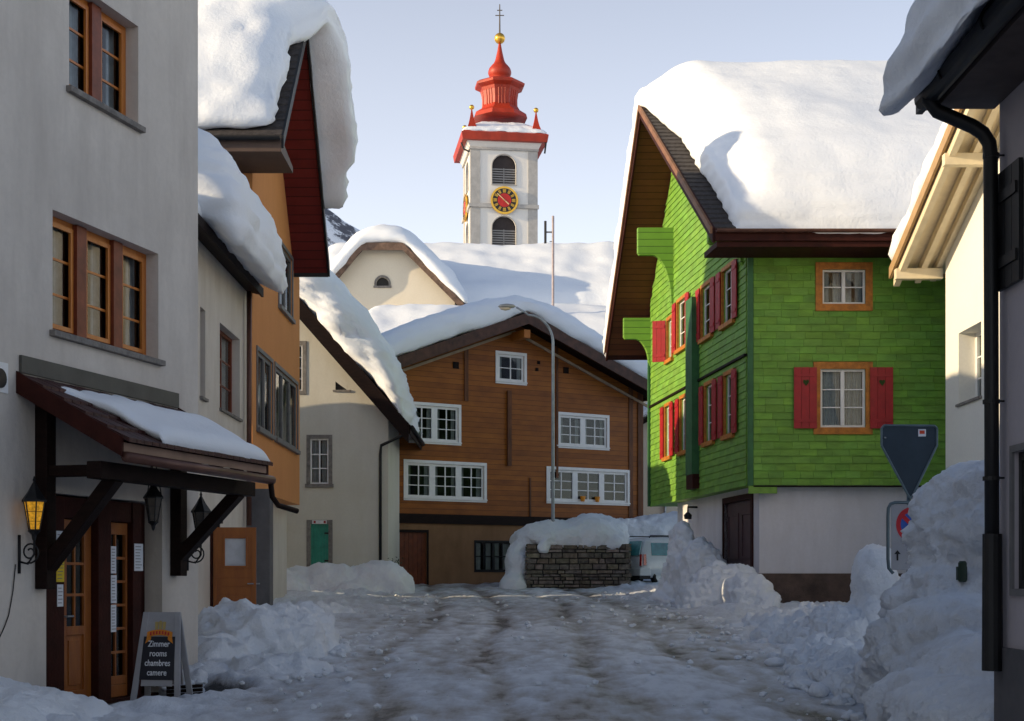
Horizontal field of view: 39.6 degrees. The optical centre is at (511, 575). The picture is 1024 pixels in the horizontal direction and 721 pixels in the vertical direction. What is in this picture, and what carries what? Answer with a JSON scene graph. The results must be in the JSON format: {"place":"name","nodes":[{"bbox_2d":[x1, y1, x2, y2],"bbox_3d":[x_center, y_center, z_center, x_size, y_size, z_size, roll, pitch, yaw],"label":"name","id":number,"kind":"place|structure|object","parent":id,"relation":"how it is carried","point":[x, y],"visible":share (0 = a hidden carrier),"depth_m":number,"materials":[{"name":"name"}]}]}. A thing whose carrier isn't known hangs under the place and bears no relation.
{"place":"outdoors","nodes":[
{"label":"outdoors","id":0,"kind":"place"},
{"bbox_2d":[325,209,359,246],"bbox_3d":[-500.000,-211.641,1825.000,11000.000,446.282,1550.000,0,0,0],"label":"mountain","id":1,"kind":"structure","parent":0,"point":[339,230],"depth_m":1505.77,"materials":[{"name":"white snow"}]},
{"bbox_2d":[46,579,864,720],"bbox_3d":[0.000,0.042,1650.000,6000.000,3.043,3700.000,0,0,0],"label":"ground","id":2,"kind":"structure","parent":0,"point":[490,657],"depth_m":19.30,"materials":[{"name":"white snow"}]},
{"bbox_2d":[0,676,113,720],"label":"snow heap","id":3,"kind":"object","parent":2,"relation":"on","point":[22,701],"visible":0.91,"depth_m":13.04,"materials":[{"name":"white snow"}]},
{"bbox_2d":[0,0,298,703],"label":"inn","id":4,"kind":"structure","parent":2,"relation":"on","point":[99,416],"depth_m":16.23,"materials":[{"name":"paint"}]},
{"bbox_2d":[0,362,7,393],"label":"wall plate","id":5,"kind":"object","parent":4,"relation":"attached to","point":[3,377],"depth_m":14.53,"materials":[{"name":"white paint"}]},
{"bbox_2d":[0,564,15,636],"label":"cable","id":6,"kind":"object","parent":4,"relation":"attached to","point":[11,600],"visible":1,"depth_m":14.66,"materials":[{"name":"black rubber"}]},
{"bbox_2d":[18,476,46,572],"bbox_3d":[-4.979,-0.531,14.742,0.313,1.010,0.225,0,0,0],"label":"wall lantern","id":7,"kind":"object","parent":4,"relation":"attached to","point":[34,500],"depth_m":14.71,"materials":[{"name":"black glass"}]},
{"bbox_2d":[56,531,62,539],"bbox_3d":[-4.957,-0.391,15.607,0.006,0.205,0.145,0,0,16],"label":"notice","id":8,"kind":"object","parent":4,"relation":"attached to","point":[58,533],"visible":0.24,"depth_m":15.57,"materials":[{"name":"white paper"}]},
{"bbox_2d":[57,584,62,606],"bbox_3d":[-4.957,0.214,15.606,0.006,0.242,0.113,0,0,16],"label":"notice","id":9,"kind":"object","parent":4,"relation":"attached to","point":[59,595],"visible":1,"depth_m":15.59,"materials":[{"name":"white paper"}]},
{"bbox_2d":[56,562,63,581],"bbox_3d":[-4.957,-0.107,15.607,0.006,0.344,0.145,0,0,16],"label":"notice","id":10,"kind":"object","parent":4,"relation":"attached to","point":[60,574],"visible":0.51,"depth_m":15.61,"materials":[{"name":"yellow paper"}]},
{"bbox_2d":[64,519,90,696],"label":"door","id":11,"kind":"structure","parent":4,"relation":"in","point":[77,566],"depth_m":16.19,"materials":[{"name":"brown wood"}]},
{"bbox_2d":[66,0,145,132],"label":"window","id":12,"kind":"structure","parent":4,"relation":"in","point":[109,105],"depth_m":16.45,"materials":[{"name":"orange wood"}]},
{"bbox_2d":[49,216,165,365],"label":"window","id":13,"kind":"structure","parent":4,"relation":"in","point":[89,259],"depth_m":16.75,"materials":[{"name":"orange wood"}]},
{"bbox_2d":[111,546,115,572],"bbox_3d":[-4.650,-0.189,16.600,0.006,0.318,0.110,0,0,16],"label":"notice","id":14,"kind":"object","parent":4,"relation":"attached to","point":[113,559],"visible":1,"depth_m":16.59,"materials":[{"name":"white paper"}]},
{"bbox_2d":[111,605,115,631],"bbox_3d":[-4.650,0.496,16.600,0.006,0.318,0.110,0,0,16],"label":"notice","id":15,"kind":"object","parent":4,"relation":"attached to","point":[113,618],"visible":1,"depth_m":16.59,"materials":[{"name":"white paper"}]},
{"bbox_2d":[111,575,116,602],"bbox_3d":[-4.649,0.154,16.604,0.006,0.327,0.119,0,0,16],"label":"notice","id":16,"kind":"object","parent":4,"relation":"attached to","point":[113,588],"visible":1,"depth_m":16.60,"materials":[{"name":"white paper"}]},
{"bbox_2d":[134,544,142,570],"bbox_3d":[-4.507,-0.225,17.169,0.006,0.328,0.196,0,0,16],"label":"notice","id":17,"kind":"object","parent":4,"relation":"attached to","point":[138,557],"visible":1,"depth_m":17.16,"materials":[{"name":"white paper"}]},
{"bbox_2d":[143,466,162,530],"bbox_3d":[-4.120,-0.925,16.334,0.234,0.812,0.203,0,0,0],"label":"hanging lantern","id":18,"kind":"object","parent":4,"relation":"hanging from","point":[153,497],"visible":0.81,"depth_m":16.28,"materials":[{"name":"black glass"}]},
{"bbox_2d":[187,492,210,570],"bbox_3d":[-3.996,-0.572,18.134,0.322,1.010,0.225,0,0,0],"label":"wall lantern","id":19,"kind":"object","parent":4,"relation":"attached to","point":[200,511],"depth_m":18.09,"materials":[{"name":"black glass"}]},
{"bbox_2d":[130,612,192,700],"bbox_3d":[-3.947,0.929,16.050,0.599,1.045,0.422,0,0,10],"label":"sandwich board","id":20,"kind":"object","parent":2,"relation":"on","point":[162,658],"visible":0.98,"depth_m":15.96,"materials":[{"name":"grey paint"}]},
{"bbox_2d":[166,684,202,696],"bbox_3d":[-3.768,1.343,16.370,0.404,0.190,0.090,0,0,-6],"label":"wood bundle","id":21,"kind":"object","parent":2,"relation":"on","point":[197,688],"visible":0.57,"depth_m":16.33,"materials":[{"name":"brown wood"}]},
{"bbox_2d":[198,128,287,614],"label":"annex house","id":22,"kind":"structure","parent":2,"relation":"on","point":[241,258],"depth_m":27.66,"materials":[{"name":"paint"}]},
{"bbox_2d":[200,396,208,401],"bbox_3d":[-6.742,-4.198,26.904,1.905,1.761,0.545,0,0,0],"label":"window sill","id":23,"kind":"structure","parent":22,"relation":"in","point":[203,398],"depth_m":26.82,"materials":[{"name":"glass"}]},
{"bbox_2d":[219,330,242,421],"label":"window","id":24,"kind":"structure","parent":22,"relation":"in","point":[225,342],"depth_m":30.44,"materials":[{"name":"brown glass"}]},
{"bbox_2d":[213,527,259,606],"bbox_3d":[-5.362,0.067,27.661,0.903,2.025,0.130,0,0,0],"label":"door","id":25,"kind":"structure","parent":22,"relation":"in","point":[234,548],"depth_m":27.65,"materials":[{"name":"wood"}]},
{"bbox_2d":[154,597,355,695],"bbox_3d":[-3.580,1.213,20.605,2.989,1.777,7.076,0,0,-11],"label":"snow heap","id":26,"kind":"object","parent":2,"relation":"on","point":[279,640],"visible":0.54,"depth_m":20.41,"materials":[{"name":"white snow"}]},
{"bbox_2d":[198,0,357,604],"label":"orange house","id":27,"kind":"structure","parent":2,"relation":"on","point":[276,116],"depth_m":33.68,"materials":[{"name":"paint"}]},
{"bbox_2d":[256,345,275,440],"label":"window","id":28,"kind":"structure","parent":27,"relation":"in","point":[263,366],"depth_m":33.21,"materials":[{"name":"grey glass"}]},
{"bbox_2d":[278,242,295,323],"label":"window","id":29,"kind":"structure","parent":27,"relation":"in","point":[284,300],"depth_m":37.06,"materials":[{"name":"grey paint"}]},
{"bbox_2d":[274,361,300,454],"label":"window","id":30,"kind":"structure","parent":27,"relation":"in","point":[284,388],"depth_m":36.78,"materials":[{"name":"grey glass"}]},
{"bbox_2d":[313,599,363,613],"bbox_3d":[-4.526,0.982,30.338,2.651,0.954,4.451,0,0,0],"label":"snow heap","id":31,"kind":"object","parent":2,"relation":"on","point":[333,607],"visible":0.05,"depth_m":31.08,"materials":[{"name":"white snow"}]},
{"bbox_2d":[287,560,414,593],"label":"snow heap","id":32,"kind":"object","parent":2,"relation":"on","point":[381,575],"visible":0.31,"depth_m":42.78,"materials":[{"name":"white snow"}]},
{"bbox_2d":[287,270,424,567],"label":"gabled cottage","id":33,"kind":"structure","parent":2,"relation":"on","point":[359,412],"depth_m":46.00,"materials":[{"name":"grey paint"}]},
{"bbox_2d":[300,341,305,394],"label":"window","id":34,"kind":"structure","parent":33,"relation":"in","point":[302,343],"depth_m":45.97,"materials":[{"name":"white paint"}]},
{"bbox_2d":[305,435,333,487],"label":"window","id":35,"kind":"structure","parent":33,"relation":"in","point":[318,447],"depth_m":46.05,"materials":[{"name":"white paint"}]},
{"bbox_2d":[311,524,327,564],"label":"door","id":36,"kind":"structure","parent":33,"relation":"in","point":[319,532],"depth_m":46.04,"materials":[{"name":"teal paint"}]},
{"bbox_2d":[328,224,646,402],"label":"cream house","id":37,"kind":"structure","parent":2,"relation":"on","point":[377,265],"depth_m":69.28,"materials":[{"name":"paint"}]},
{"bbox_2d":[368,303,606,335],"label":"long house","id":38,"kind":"structure","parent":2,"relation":"on","point":[389,317],"depth_m":61.81,"materials":[{"name":"beige paint"}]},
{"bbox_2d":[544,216,553,305],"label":"antenna mast","id":39,"kind":"object","parent":38,"relation":"on","point":[546,232],"visible":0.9,"depth_m":61.45,"materials":[{"name":"grey metal"}]},
{"bbox_2d":[453,4,548,245],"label":"church tower","id":40,"kind":"structure","parent":2,"relation":"on","point":[501,145],"depth_m":95.47,"materials":[{"name":"paint"}]},
{"bbox_2d":[381,295,646,584],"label":"timber house","id":41,"kind":"structure","parent":2,"relation":"on","point":[474,483],"depth_m":52.76,"materials":[{"name":"wood"}]},
{"bbox_2d":[399,529,428,584],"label":"door","id":42,"kind":"structure","parent":41,"relation":"in","point":[412,545],"depth_m":50.93,"materials":[{"name":"brown wood"}]},
{"bbox_2d":[409,401,461,445],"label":"window","id":43,"kind":"structure","parent":41,"relation":"in","point":[441,425],"depth_m":51.60,"materials":[{"name":"white paint"}]},
{"bbox_2d":[403,459,487,502],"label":"window","id":44,"kind":"structure","parent":41,"relation":"in","point":[422,480],"depth_m":51.89,"materials":[{"name":"white paint"}]},
{"bbox_2d":[474,540,509,571],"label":"window","id":45,"kind":"structure","parent":41,"relation":"in","point":[489,555],"depth_m":52.68,"materials":[{"name":"black glass"}]},
{"bbox_2d":[495,350,527,385],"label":"window","id":46,"kind":"structure","parent":41,"relation":"in","point":[510,368],"depth_m":53.25,"materials":[{"name":"white paint"}]},
{"bbox_2d":[557,412,609,450],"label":"window","id":47,"kind":"structure","parent":41,"relation":"in","point":[575,431],"depth_m":55.01,"materials":[{"name":"white paint"}]},
{"bbox_2d":[546,466,630,505],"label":"window","id":48,"kind":"structure","parent":41,"relation":"in","point":[612,487],"depth_m":55.67,"materials":[{"name":"white paint"}]},
{"bbox_2d":[498,304,554,521],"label":"street lamp","id":49,"kind":"object","parent":2,"relation":"on","point":[505,307],"visible":0.95,"depth_m":47.95,"materials":[{"name":"metal"}]},
{"bbox_2d":[525,544,631,588],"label":"stone wall","id":50,"kind":"structure","parent":2,"relation":"on","point":[568,566],"depth_m":47.16,"materials":[{"name":"grey stone"}]},
{"bbox_2d":[499,511,677,589],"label":"snow on wall","id":51,"kind":"structure","parent":50,"relation":"on","point":[595,529],"depth_m":47.53,"materials":[{"name":"white snow"}]},
{"bbox_2d":[629,535,668,582],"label":"parked car","id":52,"kind":"object","parent":2,"relation":"on","point":[648,557],"visible":0.38,"depth_m":49.30,"materials":[{"name":"white paint"}]},
{"bbox_2d":[643,402,677,514],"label":"pale house","id":53,"kind":"structure","parent":2,"relation":"on","point":[652,510],"depth_m":61.00,"materials":[{"name":"beige paint"}]},
{"bbox_2d":[648,520,781,608],"bbox_3d":[4.965,0.055,36.134,2.409,3.105,7.077,0,0,-3],"label":"snow heap","id":54,"kind":"object","parent":2,"relation":"on","point":[698,572],"visible":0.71,"depth_m":34.87,"materials":[{"name":"white snow"}]},
{"bbox_2d":[602,60,945,602],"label":"green house","id":55,"kind":"structure","parent":2,"relation":"on","point":[775,328],"depth_m":35.29,"materials":[{"name":"paint"}]},
{"bbox_2d":[652,314,673,364],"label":"window","id":56,"kind":"structure","parent":55,"relation":"in","point":[660,329],"depth_m":43.60,"materials":[{"name":"white paint"}]},
{"bbox_2d":[659,401,672,461],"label":"window","id":57,"kind":"structure","parent":55,"relation":"in","point":[662,453],"depth_m":43.81,"materials":[{"name":"white paint"}]},
{"bbox_2d":[674,393,684,455],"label":"window","id":58,"kind":"structure","parent":55,"relation":"in","point":[678,402],"depth_m":41.89,"materials":[{"name":"white paint"}]},
{"bbox_2d":[671,292,688,354],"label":"window","id":59,"kind":"structure","parent":55,"relation":"in","point":[675,347],"depth_m":42.26,"materials":[{"name":"white paint"}]},
{"bbox_2d":[684,506,697,518],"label":"outdoor lamp","id":60,"kind":"object","parent":55,"relation":"attached to","point":[687,515],"visible":1,"depth_m":41.30,"materials":[{"name":"black metal"}]},
{"bbox_2d":[695,276,714,344],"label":"window","id":61,"kind":"structure","parent":55,"relation":"in","point":[710,290],"depth_m":39.34,"materials":[{"name":"white paint"}]},
{"bbox_2d":[698,378,715,447],"bbox_3d":[5.378,-4.415,38.598,0.220,1.770,1.795,0,0,-7],"label":"window","id":62,"kind":"structure","parent":55,"relation":"in","point":[702,394],"depth_m":38.98,"materials":[{"name":"white paint"}]},
{"bbox_2d":[715,259,736,330],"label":"window","id":63,"kind":"structure","parent":55,"relation":"in","point":[731,275],"depth_m":37.23,"materials":[{"name":"white paint"}]},
{"bbox_2d":[717,368,735,440],"bbox_3d":[5.612,-4.415,36.650,0.220,1.770,1.711,0,0,-7],"label":"window","id":64,"kind":"structure","parent":55,"relation":"in","point":[721,380],"depth_m":37.03,"materials":[{"name":"white paint"}]},
{"bbox_2d":[722,493,753,567],"bbox_3d":[5.949,-0.600,37.201,0.160,3.000,2.840,0,0,-7],"label":"door","id":65,"kind":"structure","parent":55,"relation":"in","point":[738,526],"depth_m":37.34,"materials":[{"name":"brown wood"}]},
{"bbox_2d":[794,362,892,433],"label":"window","id":66,"kind":"structure","parent":55,"relation":"in","point":[838,397],"depth_m":34.94,"materials":[{"name":"white paint"}]},
{"bbox_2d":[815,262,872,310],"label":"window","id":67,"kind":"structure","parent":55,"relation":"in","point":[839,286],"depth_m":35.02,"materials":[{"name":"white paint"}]},
{"bbox_2d":[724,601,868,702],"bbox_3d":[4.799,1.217,21.947,2.726,1.639,14.232,0,0,7],"label":"snow rubble","id":68,"kind":"object","parent":2,"relation":"on","point":[818,656],"visible":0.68,"depth_m":20.17,"materials":[{"name":"white snow"}]},
{"bbox_2d":[847,544,899,623],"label":"snow block","id":69,"kind":"structure","parent":2,"relation":"on","point":[873,578],"depth_m":21.77,"materials":[{"name":"white snow"}]},
{"bbox_2d":[880,424,937,571],"bbox_3d":[5.585,-0.557,20.030,0.811,3.153,0.121,0,0,0],"label":"road sign","id":70,"kind":"object","parent":2,"relation":"on","point":[909,450],"visible":0.86,"depth_m":20.00,"materials":[{"name":"grey metal"}]},
{"bbox_2d":[886,501,910,573],"bbox_3d":[5.511,-0.535,19.880,0.558,1.029,0.048,0,0,0],"label":"no parking sign","id":71,"kind":"object","parent":70,"relation":"attached to","point":[900,518],"visible":0.52,"depth_m":19.88,"materials":[{"name":"white metal"}]},
{"bbox_2d":[820,460,999,720],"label":"snow bank","id":72,"kind":"structure","parent":2,"relation":"on","point":[920,653],"depth_m":14.55,"materials":[{"name":"white snow"}]},
{"bbox_2d":[956,561,966,581],"bbox_3d":[4.720,-0.047,14.908,0.100,0.220,0.105,0,0,0],"label":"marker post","id":73,"kind":"object","parent":72,"relation":"on","point":[961,572],"visible":1,"depth_m":14.87,"materials":[{"name":"green plastic"}]},
{"bbox_2d":[888,104,999,468],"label":"white house","id":74,"kind":"structure","parent":2,"relation":"on","point":[938,234],"depth_m":31.36,"materials":[{"name":"paint"}]},
{"bbox_2d":[955,331,981,406],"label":"window","id":75,"kind":"structure","parent":74,"relation":"in","point":[978,335],"depth_m":31.76,"materials":[{"name":"white paint"}]},
{"bbox_2d":[326,0,914,242],"label":"sky","id":76,"kind":"structure","parent":0,"point":[417,66],"materials":[{"name":"blue"}]},
{"bbox_2d":[879,0,1023,720],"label":"house","id":77,"kind":"structure","parent":0,"point":[946,58],"depth_m":10.21,"materials":[{"name":"paint"}]},
{"bbox_2d":[998,157,1022,291],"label":"window","id":78,"kind":"structure","parent":77,"relation":"in","point":[1010,180],"depth_m":10.13,"materials":[{"name":"black wood"}]},
{"bbox_2d":[1009,442,1023,595],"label":"window","id":79,"kind":"structure","parent":77,"relation":"in","point":[1018,447],"depth_m":10.18,"materials":[{"name":"black wood"}]}
]}

